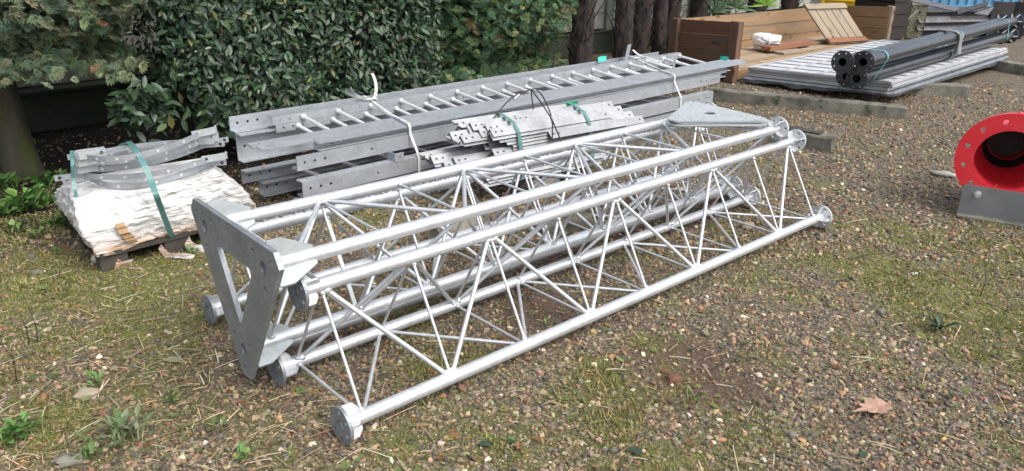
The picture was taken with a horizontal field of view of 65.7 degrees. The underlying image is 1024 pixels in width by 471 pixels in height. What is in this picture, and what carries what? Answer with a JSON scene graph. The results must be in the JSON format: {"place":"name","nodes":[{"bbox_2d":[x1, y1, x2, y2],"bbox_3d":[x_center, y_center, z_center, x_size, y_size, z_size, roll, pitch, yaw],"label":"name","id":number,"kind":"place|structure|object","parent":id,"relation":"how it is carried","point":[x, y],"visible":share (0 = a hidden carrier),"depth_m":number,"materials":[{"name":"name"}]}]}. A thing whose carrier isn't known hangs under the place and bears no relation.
{"place":"outdoors","nodes":[
{"label":"outdoors","id":0,"kind":"place"},
{"bbox_2d":[0,0,1023,470],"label":"ground","id":1,"kind":"structure","parent":0,"point":[98,134],"depth_m":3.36,"materials":[{"name":"gravel"}]},
{"bbox_2d":[0,415,29,444],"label":"weed","id":2,"kind":"object","parent":1,"relation":"on","point":[6,430],"visible":0.99,"depth_m":2.58,"materials":[{"name":"green plant"}]},
{"bbox_2d":[0,171,29,190],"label":"weed","id":3,"kind":"object","parent":1,"relation":"on","point":[8,179],"visible":0.94,"depth_m":4.89,"materials":[{"name":"green plant"}]},
{"bbox_2d":[1,410,44,438],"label":"weed","id":4,"kind":"object","parent":1,"relation":"on","point":[13,423],"visible":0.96,"depth_m":2.61,"materials":[{"name":"green plant"}]},
{"bbox_2d":[0,181,54,211],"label":"weed","id":5,"kind":"object","parent":1,"relation":"on","point":[35,192],"visible":0.97,"depth_m":4.57,"materials":[{"name":"green plant"}]},
{"bbox_2d":[54,452,85,469],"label":"stone","id":6,"kind":"object","parent":1,"relation":"on","point":[67,460],"visible":0.94,"depth_m":2.47,"materials":[{"name":"stone"}]},
{"bbox_2d":[0,0,149,179],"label":"tree","id":7,"kind":"object","parent":1,"relation":"on","point":[61,37],"visible":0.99,"depth_m":4.57,"materials":[{"name":"green plant"}]},
{"bbox_2d":[73,387,99,400],"bbox_3d":[-1.514,0.564,2.821,0.085,0.035,0.056,1,22,0],"label":"stone","id":8,"kind":"object","parent":1,"relation":"on","point":[82,392],"visible":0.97,"depth_m":2.81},
{"bbox_2d":[74,436,109,459],"bbox_3d":[-1.319,0.681,2.504,0.109,0.063,0.086,1,22,0],"label":"weed","id":9,"kind":"object","parent":1,"relation":"on","point":[90,447],"visible":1,"depth_m":2.50,"materials":[{"name":"green plant"}]},
{"bbox_2d":[70,401,142,446],"bbox_3d":[-1.295,0.630,2.587,0.164,0.098,0.211,5,22,11],"label":"weed","id":10,"kind":"object","parent":1,"relation":"on","point":[120,416],"visible":0.89,"depth_m":2.60,"materials":[{"name":"green plant"}]},
{"bbox_2d":[96,410,155,445],"bbox_3d":[-1.258,0.638,2.578,0.150,0.092,0.165,1,22,0],"label":"weed","id":11,"kind":"object","parent":1,"relation":"on","point":[135,423],"visible":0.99,"depth_m":2.58,"materials":[{"name":"green plant"}]},
{"bbox_2d":[60,210,197,271],"bbox_3d":[-1.931,-0.095,4.359,0.828,0.094,0.939,21,29,40],"label":"pallet","id":12,"kind":"object","parent":1,"relation":"on","point":[172,245],"visible":0.16,"depth_m":3.95,"materials":[{"name":"brown wood"}]},
{"bbox_2d":[54,158,256,268],"bbox_3d":[-1.912,-0.191,4.263,0.917,0.382,0.998,-16,27,-36],"label":"wrapped load","id":13,"kind":"object","parent":12,"relation":"on","point":[102,220],"visible":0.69,"depth_m":3.92},
{"bbox_2d":[62,160,226,188],"bbox_3d":[-1.838,-0.295,3.991,0.779,0.042,0.235,-8,23,-22],"label":"clamp segment","id":14,"kind":"object","parent":13,"relation":"on","point":[156,181],"visible":0.88,"depth_m":3.95,"materials":[{"name":"metal"}]},
{"bbox_2d":[54,151,227,180],"bbox_3d":[-1.826,-0.333,3.959,0.806,0.050,0.149,-12,25,-29],"label":"clamp segment","id":15,"kind":"object","parent":14,"relation":"on","point":[211,158],"visible":0.98,"depth_m":3.89,"materials":[{"name":"metal"}]},
{"bbox_2d":[74,137,228,173],"bbox_3d":[-1.801,-0.403,4.028,0.767,0.070,0.111,-15,27,-36],"label":"clamp segment","id":16,"kind":"object","parent":15,"relation":"on","point":[91,168],"visible":0.87,"depth_m":3.92,"materials":[{"name":"metal"}]},
{"bbox_2d":[74,135,214,158],"bbox_3d":[-1.853,-0.452,4.017,0.654,0.065,0.068,-8,23,-21],"label":"clamp segment","id":17,"kind":"object","parent":16,"relation":"on","point":[200,142],"visible":0.56,"depth_m":4.04,"materials":[{"name":"metal"}]},
{"bbox_2d":[67,141,224,159],"bbox_3d":[-1.873,-0.443,4.083,0.743,0.042,0.038,-7,23,-20],"label":"clamp segment","id":18,"kind":"object","parent":16,"relation":"on","point":[218,143],"visible":0.31,"depth_m":4.09,"materials":[{"name":"metal"}]},
{"bbox_2d":[74,133,218,166],"bbox_3d":[-1.802,-0.425,3.962,0.692,0.073,0.116,-15,27,-34],"label":"clamp segment","id":19,"kind":"object","parent":16,"relation":"on","point":[85,162],"visible":0.62,"depth_m":3.93,"materials":[{"name":"metal"}]},
{"bbox_2d":[74,125,216,161],"bbox_3d":[-1.772,-0.446,3.906,0.674,0.082,0.182,-14,26,-34],"label":"clamp segment","id":20,"kind":"object","parent":19,"relation":"on","point":[91,155],"visible":0.97,"depth_m":3.81,"materials":[{"name":"metal"}]},
{"bbox_2d":[116,141,174,238],"bbox_3d":[-1.803,-0.210,3.963,0.127,0.488,0.507,-16,28,-37],"label":"strap","id":21,"kind":"object","parent":13,"relation":"attached to","point":[153,187],"visible":1,"depth_m":3.79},
{"bbox_2d":[105,0,444,147],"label":"laurel hedge","id":22,"kind":"object","parent":1,"relation":"on","point":[244,53],"visible":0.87,"depth_m":5.34,"materials":[{"name":"green plant"}]},
{"bbox_2d":[14,0,810,133],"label":"boundary wall","id":23,"kind":"structure","parent":1,"relation":"on","point":[65,102],"depth_m":6.39,"materials":[{"name":"concrete"}]},
{"bbox_2d":[427,217,483,238],"bbox_3d":[-0.287,-0.035,4.293,0.320,0.126,0.195,-10,24,-26],"label":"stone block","id":24,"kind":"object","parent":1,"relation":"on","point":[433,233],"depth_m":4.24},
{"bbox_2d":[201,126,734,368],"bbox_3d":[0.044,-0.173,4.064,3.120,0.532,0.589,-17,28,-39],"label":"lattice tower section","id":25,"kind":"object","parent":1,"relation":"on","point":[212,308],"visible":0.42,"depth_m":3.76,"materials":[{"name":"metal"}]},
{"bbox_2d":[363,0,578,87],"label":"dark conifer","id":26,"kind":"object","parent":1,"relation":"on","point":[506,34],"visible":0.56,"depth_m":6.81,"materials":[{"name":"green plant"}]},
{"bbox_2d":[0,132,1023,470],"bbox_3d":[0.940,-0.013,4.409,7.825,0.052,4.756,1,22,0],"label":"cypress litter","id":27,"kind":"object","parent":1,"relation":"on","point":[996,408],"visible":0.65,"depth_m":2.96,"materials":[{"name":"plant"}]},
{"bbox_2d":[0,118,1023,470],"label":"straw","id":28,"kind":"object","parent":1,"relation":"on","point":[170,450],"visible":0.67,"depth_m":2.85,"materials":[{"name":"plant"}]},
{"bbox_2d":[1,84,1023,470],"bbox_3d":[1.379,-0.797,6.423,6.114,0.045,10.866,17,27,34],"label":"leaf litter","id":29,"kind":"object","parent":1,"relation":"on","point":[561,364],"visible":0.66,"depth_m":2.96,"materials":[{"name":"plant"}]},
{"bbox_2d":[506,176,559,192],"bbox_3d":[0.128,-0.323,5.055,0.236,0.113,0.301,-18,29,-40],"label":"stone block","id":30,"kind":"object","parent":1,"relation":"on","point":[522,184],"depth_m":4.97,"materials":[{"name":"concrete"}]},
{"bbox_2d":[475,161,600,187],"bbox_3d":[0.186,-0.413,5.029,0.960,0.043,0.085,-14,25,-34],"label":"angle bar","id":31,"kind":"object","parent":30,"relation":"on","point":[486,183],"visible":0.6,"depth_m":4.87,"materials":[{"name":"metal"}]},
{"bbox_2d":[487,150,612,183],"bbox_3d":[0.245,-0.449,5.067,1.020,0.043,0.085,-14,26,-34],"label":"angle bar","id":32,"kind":"object","parent":31,"relation":"on","point":[542,171],"visible":0.23,"depth_m":5.01,"materials":[{"name":"metal"}]},
{"bbox_2d":[486,152,605,180],"bbox_3d":[0.213,-0.458,5.032,0.960,0.042,0.085,-14,26,-34],"label":"angle bar","id":33,"kind":"object","parent":32,"relation":"on","point":[601,155],"visible":0.3,"depth_m":5.00,"materials":[{"name":"metal"}]},
{"bbox_2d":[267,129,832,444],"bbox_3d":[0.458,0.004,3.643,3.134,0.529,0.590,-17,28,-39],"label":"lattice tower section","id":34,"kind":"object","parent":1,"relation":"on","point":[347,419],"visible":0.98,"depth_m":3.29,"materials":[{"name":"metal"}]},
{"bbox_2d":[191,102,788,379],"bbox_3d":[0.191,-0.126,3.680,3.044,0.596,0.686,-17,28,-39],"label":"lattice tower section","id":35,"kind":"object","parent":34,"relation":"on","point":[259,339],"visible":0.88,"depth_m":3.07,"materials":[{"name":"metal"}]},
{"bbox_2d":[669,121,766,125],"bbox_3d":[1.116,-0.673,4.450,0.540,0.008,0.502,1,22,0],"label":"cover plate","id":36,"kind":"object","parent":35,"relation":"on","point":[731,124],"visible":0.21,"depth_m":4.24,"materials":[{"name":"metal"}]},
{"bbox_2d":[673,113,768,123],"bbox_3d":[1.131,-0.687,4.457,0.538,0.008,0.508,1,22,0],"label":"cover plate","id":37,"kind":"object","parent":36,"relation":"on","point":[767,121],"visible":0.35,"depth_m":4.24,"materials":[{"name":"metal"}]},
{"bbox_2d":[668,101,765,121],"bbox_3d":[1.109,-0.694,4.444,0.539,0.008,0.505,1,22,0],"label":"cover plate","id":38,"kind":"object","parent":37,"relation":"on","point":[692,111],"visible":1,"depth_m":4.35,"materials":[{"name":"metal"}]},
{"bbox_2d":[536,211,599,234],"bbox_3d":[0.300,-0.078,4.451,0.390,0.105,0.156,-7,23,-20],"label":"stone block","id":39,"kind":"object","parent":1,"relation":"on","point":[587,216],"depth_m":4.41,"materials":[{"name":"concrete"}]},
{"bbox_2d":[565,0,605,64],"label":"palm tree","id":40,"kind":"object","parent":1,"relation":"on","point":[580,42],"visible":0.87,"depth_m":9.04,"materials":[{"name":"plant"}]},
{"bbox_2d":[606,0,645,57],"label":"palm tree","id":41,"kind":"object","parent":1,"relation":"on","point":[622,31],"visible":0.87,"depth_m":9.56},
{"bbox_2d":[632,0,659,55],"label":"tree trunk","id":42,"kind":"object","parent":1,"relation":"on","point":[642,15],"visible":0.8,"depth_m":9.99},
{"bbox_2d":[648,0,681,54],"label":"tree trunk","id":43,"kind":"object","parent":1,"relation":"on","point":[661,9],"visible":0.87,"depth_m":10.13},
{"bbox_2d":[666,0,684,53],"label":"tree trunk","id":44,"kind":"object","parent":1,"relation":"on","point":[675,6],"visible":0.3,"depth_m":10.42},
{"bbox_2d":[687,0,720,17],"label":"palm tree","id":45,"kind":"object","parent":1,"relation":"on","point":[699,8],"visible":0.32,"depth_m":10.69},
{"bbox_2d":[667,6,895,82],"bbox_3d":[3.682,-2.601,10.335,4.405,0.728,1.097,-18,28,-39],"label":"wooden crate","id":46,"kind":"object","parent":1,"relation":"on","point":[709,38],"visible":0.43,"depth_m":9.97,"materials":[{"name":"brown wood"}]},
{"bbox_2d":[750,32,781,49],"bbox_3d":[3.237,-2.473,10.084,0.380,0.212,0.309,1,22,0],"label":"plastic sack","id":47,"kind":"object","parent":46,"relation":"in","point":[759,39],"visible":0.91,"depth_m":10.01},
{"bbox_2d":[761,39,814,51],"bbox_3d":[3.565,-2.457,10.227,1.068,0.060,0.140,-17,28,-38],"label":"loose board","id":48,"kind":"object","parent":46,"relation":"in","point":[792,44],"visible":1,"depth_m":10.16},
{"bbox_2d":[803,3,868,44],"bbox_3d":[4.394,-2.874,10.748,1.115,0.532,0.219,-9,24,-24],"label":"crate lid","id":49,"kind":"object","parent":46,"relation":"in","point":[835,23],"visible":1,"depth_m":10.74,"materials":[{"name":"brown wood"}]},
{"bbox_2d":[755,125,836,152],"bbox_3d":[2.226,-0.779,6.280,0.644,0.129,0.154,15,25,31],"label":"concrete sleeper","id":50,"kind":"object","parent":1,"relation":"on","point":[825,142],"visible":0.4,"depth_m":6.12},
{"bbox_2d":[704,86,907,119],"bbox_3d":[2.764,-1.271,7.561,1.836,0.119,0.155,10,23,21],"label":"concrete sleeper","id":51,"kind":"object","parent":1,"relation":"on","point":[845,106],"visible":0.98,"depth_m":7.47,"materials":[{"name":"concrete"}]},
{"bbox_2d":[743,56,1009,96],"bbox_3d":[4.414,-1.981,9.370,3.734,0.128,1.605,-19,29,-41],"label":"plastic film","id":52,"kind":"object","parent":1,"relation":"on","point":[922,84],"visible":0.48,"depth_m":8.32,"materials":[{"name":"plastic"}]},
{"bbox_2d":[745,54,1003,90],"bbox_3d":[4.400,-2.035,9.371,3.648,0.095,1.539,-19,29,-41],"label":"metal panel","id":53,"kind":"object","parent":52,"relation":"on","point":[812,81],"visible":0.51,"depth_m":8.29,"materials":[{"name":"metal"}]},
{"bbox_2d":[749,50,1007,87],"bbox_3d":[4.435,-2.063,9.350,3.648,0.095,1.539,-19,29,-41],"label":"metal panel","id":54,"kind":"object","parent":53,"relation":"on","point":[887,85],"visible":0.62,"depth_m":8.34,"materials":[{"name":"metal"}]},
{"bbox_2d":[748,39,1007,84],"bbox_3d":[4.414,-2.092,9.329,3.648,0.095,1.539,-19,29,-41],"label":"metal panel","id":55,"kind":"object","parent":54,"relation":"on","point":[816,64],"visible":0.42,"depth_m":8.80,"materials":[{"name":"metal"}]},
{"bbox_2d":[836,28,1009,86],"bbox_3d":[4.804,-2.066,8.965,4.590,0.214,0.204,-19,29,-41],"label":"black pipe","id":56,"kind":"object","parent":55,"relation":"on","point":[841,78],"visible":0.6,"depth_m":8.48,"materials":[{"name":"metal"}]},
{"bbox_2d":[831,14,1008,73],"bbox_3d":[4.721,-2.194,8.800,0.204,0.207,5.078,21,29,40],"label":"black pipe","id":57,"kind":"object","parent":56,"relation":"on","point":[843,61],"visible":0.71,"depth_m":7.58,"materials":[{"name":"metal"}]},
{"bbox_2d":[853,13,1023,73],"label":"black pipe","id":58,"kind":"object","parent":56,"relation":"on","point":[864,62],"visible":0.93,"depth_m":8.09,"materials":[{"name":"metal"}]},
{"bbox_2d":[846,28,1018,89],"bbox_3d":[4.914,-2.058,8.952,4.852,0.214,0.204,-19,29,-41],"label":"black pipe","id":59,"kind":"object","parent":55,"relation":"on","point":[863,80],"visible":0.86,"depth_m":8.31,"materials":[{"name":"metal"}]},
{"bbox_2d":[853,398,905,413],"bbox_3d":[1.304,0.609,2.815,0.186,0.020,0.094,7,22,15],"label":"maple leaf","id":60,"kind":"object","parent":1,"relation":"on","point":[878,405],"visible":1,"depth_m":2.82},
{"bbox_2d":[854,0,911,39],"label":"dark crate","id":61,"kind":"object","parent":1,"relation":"on","point":[901,16],"visible":0.37,"depth_m":12.17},
{"bbox_2d":[905,2,927,38],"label":"lichen block","id":62,"kind":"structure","parent":1,"relation":"on","point":[912,32],"depth_m":12.33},
{"bbox_2d":[903,82,972,97],"bbox_3d":[4.207,-1.546,8.310,1.110,0.134,0.156,5,22,10],"label":"concrete sleeper","id":63,"kind":"object","parent":1,"relation":"on","point":[949,89],"visible":0.46,"depth_m":8.20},
{"bbox_2d":[916,26,1023,37],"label":"steel profile","id":64,"kind":"object","parent":1,"relation":"on","point":[925,33],"visible":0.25,"depth_m":12.55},
{"bbox_2d":[916,16,1023,30],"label":"steel profile","id":65,"kind":"object","parent":64,"relation":"on","point":[930,22],"visible":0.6,"depth_m":12.47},
{"bbox_2d":[919,7,991,19],"bbox_3d":[7.544,-3.555,12.661,2.600,0.190,0.081,-5,23,-16],"label":"steel profile","id":66,"kind":"object","parent":65,"relation":"on","point":[934,11],"visible":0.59,"depth_m":12.53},
{"bbox_2d":[928,0,1021,6],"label":"tarp","id":67,"kind":"object","parent":1,"relation":"on","point":[961,3],"visible":0.18,"depth_m":16.90,"materials":[{"name":"blue paint"}]},
{"bbox_2d":[956,184,1023,227],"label":"support bracket","id":68,"kind":"object","parent":1,"relation":"on","point":[984,204],"visible":1,"depth_m":4.70,"materials":[{"name":"metal"}]},
{"bbox_2d":[954,111,1023,192],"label":"red pipe","id":69,"kind":"object","parent":68,"relation":"on","point":[992,156],"visible":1,"depth_m":4.76,"materials":[{"name":"metal"}]},
{"bbox_2d":[986,1,1015,35],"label":"steel beam","id":70,"kind":"structure","parent":1,"relation":"on","point":[1006,8],"depth_m":12.55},
{"bbox_2d":[991,60,1023,75],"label":"concrete sleeper","id":71,"kind":"object","parent":1,"relation":"on","point":[1011,67],"visible":0.97,"depth_m":9.65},
{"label":"timber block","id":72,"kind":"object","parent":1,"relation":"on","visible":0},
{"bbox_2d":[258,97,675,198],"bbox_3d":[0.084,-0.700,5.881,3.980,0.085,0.483,-18,29,-40],"label":"ladder section","id":73,"kind":"object","parent":72,"relation":"on","point":[282,186],"visible":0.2,"depth_m":4.98,"materials":[{"name":"metal"}]},
{"bbox_2d":[241,90,713,197],"bbox_3d":[0.095,-0.813,5.827,4.180,0.155,0.507,-18,29,-40],"label":"ladder section","id":74,"kind":"object","parent":73,"relation":"on","point":[394,164],"visible":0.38,"depth_m":4.78,"materials":[{"name":"metal"}]},
{"bbox_2d":[235,67,720,170],"bbox_3d":[0.104,-0.969,5.984,4.310,0.170,0.623,-18,29,-40],"label":"ladder section","id":75,"kind":"object","parent":74,"relation":"on","point":[246,153],"visible":0.38,"depth_m":4.98,"materials":[{"name":"metal"}]},
{"bbox_2d":[228,52,658,132],"bbox_3d":[-0.136,-1.182,6.149,4.280,0.088,0.068,-18,29,-40],"label":"steel angle","id":76,"kind":"object","parent":75,"relation":"on","point":[262,122],"visible":0.27,"depth_m":5.36,"materials":[{"name":"metal"}]},
{"bbox_2d":[274,59,725,157],"bbox_3d":[0.237,-1.070,6.067,4.200,0.096,0.576,-18,29,-40],"label":"ladder section","id":77,"kind":"object","parent":75,"relation":"on","point":[400,108],"visible":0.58,"depth_m":5.68,"materials":[{"name":"metal"}]},
{"bbox_2d":[268,44,730,150],"bbox_3d":[0.248,-1.189,6.050,4.290,0.231,0.607,-18,29,-40],"label":"ladder section","id":78,"kind":"object","parent":77,"relation":"on","point":[309,115],"visible":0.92,"depth_m":5.75,"materials":[{"name":"metal"}]},
{"bbox_2d":[345,73,419,171],"bbox_3d":[-0.880,-0.708,5.240,0.232,0.546,1.008,-9,24,-23],"label":"packing strap","id":79,"kind":"object","parent":78,"relation":"attached to","point":[354,94],"visible":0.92,"depth_m":5.27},
{"bbox_2d":[247,60,728,148],"bbox_3d":[0.309,-1.078,5.945,4.850,0.014,0.082,-18,29,-40],"label":"flat bar","id":80,"kind":"object","parent":78,"relation":"on","point":[253,145],"visible":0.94,"depth_m":5.31,"materials":[{"name":"metal"}]},
{"bbox_2d":[256,59,744,150],"bbox_3d":[0.395,-1.070,5.937,4.920,0.014,0.082,-18,29,-40],"label":"flat bar","id":81,"kind":"object","parent":78,"relation":"on","point":[284,144],"visible":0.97,"depth_m":5.16,"materials":[{"name":"metal"}]},
{"bbox_2d":[313,61,747,143],"bbox_3d":[0.537,-1.084,5.989,4.560,0.014,0.082,-18,29,-40],"label":"flat bar","id":82,"kind":"object","parent":78,"relation":"on","point":[360,133],"visible":0.99,"depth_m":5.45,"materials":[{"name":"metal"}]},
{"bbox_2d":[0,88,1023,470],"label":"grass","id":83,"kind":"structure","parent":0,"point":[996,324],"depth_m":3.28,"materials":[{"name":"plant"}]},
{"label":"angle bar","id":84,"kind":"object","parent":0,"visible":0},
{"label":"angle bar","id":85,"kind":"object","parent":84,"relation":"on","visible":0},
{"bbox_2d":[440,160,454,167],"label":"angle bar","id":86,"kind":"object","parent":85,"relation":"on","point":[448,163],"visible":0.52,"depth_m":4.71,"materials":[{"name":"metal"}]},
{"bbox_2d":[429,160,443,166],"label":"angle bar","id":87,"kind":"object","parent":86,"relation":"on","point":[437,165],"visible":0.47,"depth_m":4.71,"materials":[{"name":"metal"}]},
{"bbox_2d":[427,146,506,163],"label":"angle bar","id":88,"kind":"object","parent":87,"relation":"on","point":[439,158],"visible":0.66,"depth_m":4.77,"materials":[{"name":"metal"}]},
{"label":"angle bar","id":89,"kind":"object","parent":87,"relation":"on","visible":0},
{"bbox_2d":[418,146,481,159],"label":"angle bar","id":90,"kind":"object","parent":89,"relation":"on","point":[426,155],"visible":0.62,"depth_m":4.78,"materials":[{"name":"metal"}]},
{"bbox_2d":[451,150,492,163],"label":"angle bar","id":91,"kind":"object","parent":86,"relation":"on","point":[468,157],"visible":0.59,"depth_m":4.77,"materials":[{"name":"metal"}]},
{"label":"angle bar","id":92,"kind":"object","parent":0,"visible":0},
{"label":"angle bar","id":93,"kind":"object","parent":92,"relation":"on","visible":0},
{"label":"angle bar","id":94,"kind":"object","parent":93,"relation":"on","visible":0},
{"bbox_2d":[451,104,566,127],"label":"angle bar","id":95,"kind":"object","parent":94,"relation":"on","point":[463,123],"visible":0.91,"depth_m":4.95,"materials":[{"name":"metal"}]},
{"bbox_2d":[493,88,561,140],"bbox_3d":[0.169,-0.756,4.896,0.491,0.237,0.302,14,25,29],"label":"cable sling","id":96,"kind":"object","parent":95,"relation":"on","point":[516,96],"visible":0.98,"depth_m":4.94,"materials":[{"name":"metal"}]},
{"label":"angle bar","id":97,"kind":"object","parent":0,"visible":0},
{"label":"angle bar","id":98,"kind":"object","parent":97,"relation":"on","visible":0},
{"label":"angle bar","id":99,"kind":"object","parent":98,"relation":"on","visible":0},
{"bbox_2d":[447,129,469,140],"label":"angle bar","id":100,"kind":"object","parent":99,"relation":"on","point":[454,135],"visible":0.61,"depth_m":4.74,"materials":[{"name":"metal"}]},
{"bbox_2d":[464,125,476,133],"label":"angle bar","id":101,"kind":"object","parent":100,"relation":"on","point":[470,129],"visible":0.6,"depth_m":4.79,"materials":[{"name":"metal"}]},
{"bbox_2d":[468,116,515,129],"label":"angle bar","id":102,"kind":"object","parent":101,"relation":"on","point":[476,125],"visible":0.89,"depth_m":4.84,"materials":[{"name":"metal"}]},
{"bbox_2d":[483,109,588,130],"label":"angle bar","id":103,"kind":"object","parent":101,"relation":"on","point":[529,119],"visible":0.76,"depth_m":4.99,"materials":[{"name":"metal"}]},
{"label":"angle bar","id":104,"kind":"object","parent":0,"visible":0},
{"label":"angle bar","id":105,"kind":"object","parent":104,"relation":"on","visible":0},
{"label":"angle bar","id":106,"kind":"object","parent":105,"relation":"on","visible":0},
{"bbox_2d":[488,146,526,155],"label":"angle bar","id":107,"kind":"object","parent":106,"relation":"on","point":[501,150],"visible":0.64,"depth_m":4.81,"materials":[{"name":"metal"}]},
{"bbox_2d":[507,131,604,150],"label":"angle bar","id":108,"kind":"object","parent":107,"relation":"on","point":[532,145],"visible":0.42,"depth_m":4.97,"materials":[{"name":"metal"}]},
{"bbox_2d":[506,126,626,147],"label":"angle bar","id":109,"kind":"object","parent":108,"relation":"on","point":[534,142],"visible":0.37,"depth_m":5.01,"materials":[{"name":"metal"}]},
{"bbox_2d":[506,135,550,144],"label":"angle bar","id":110,"kind":"object","parent":109,"relation":"on","point":[528,139],"visible":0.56,"depth_m":4.90,"materials":[{"name":"metal"}]},
{"bbox_2d":[498,119,614,142],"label":"angle bar","id":111,"kind":"object","parent":110,"relation":"on","point":[523,137],"visible":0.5,"depth_m":4.89,"materials":[{"name":"metal"}]},
{"bbox_2d":[487,118,611,140],"bbox_3d":[0.251,-0.696,5.023,0.960,0.042,0.085,-14,26,-34],"label":"angle bar","id":112,"kind":"object","parent":111,"relation":"on","point":[546,129],"visible":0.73,"depth_m":4.96,"materials":[{"name":"metal"}]},
{"bbox_2d":[487,110,611,136],"bbox_3d":[0.252,-0.719,5.024,0.960,0.042,0.085,-14,26,-34],"label":"angle bar","id":113,"kind":"object","parent":112,"relation":"on","point":[536,125],"visible":0.99,"depth_m":4.98,"materials":[{"name":"metal"}]},
{"bbox_2d":[547,115,644,137],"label":"angle bar","id":114,"kind":"object","parent":109,"relation":"on","point":[601,126],"visible":0.93,"depth_m":5.18,"materials":[{"name":"metal"}]},
{"bbox_2d":[610,111,633,119],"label":"angle bar","id":115,"kind":"object","parent":114,"relation":"on","point":[621,115],"visible":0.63,"depth_m":5.36,"materials":[{"name":"metal"}]},
{"bbox_2d":[588,105,622,113],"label":"angle bar","id":116,"kind":"object","parent":115,"relation":"on","point":[614,109],"visible":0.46,"depth_m":5.36,"materials":[{"name":"metal"}]},
{"bbox_2d":[514,101,612,118],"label":"angle bar","id":117,"kind":"object","parent":116,"relation":"on","point":[599,105],"visible":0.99,"depth_m":5.20,"materials":[{"name":"metal"}]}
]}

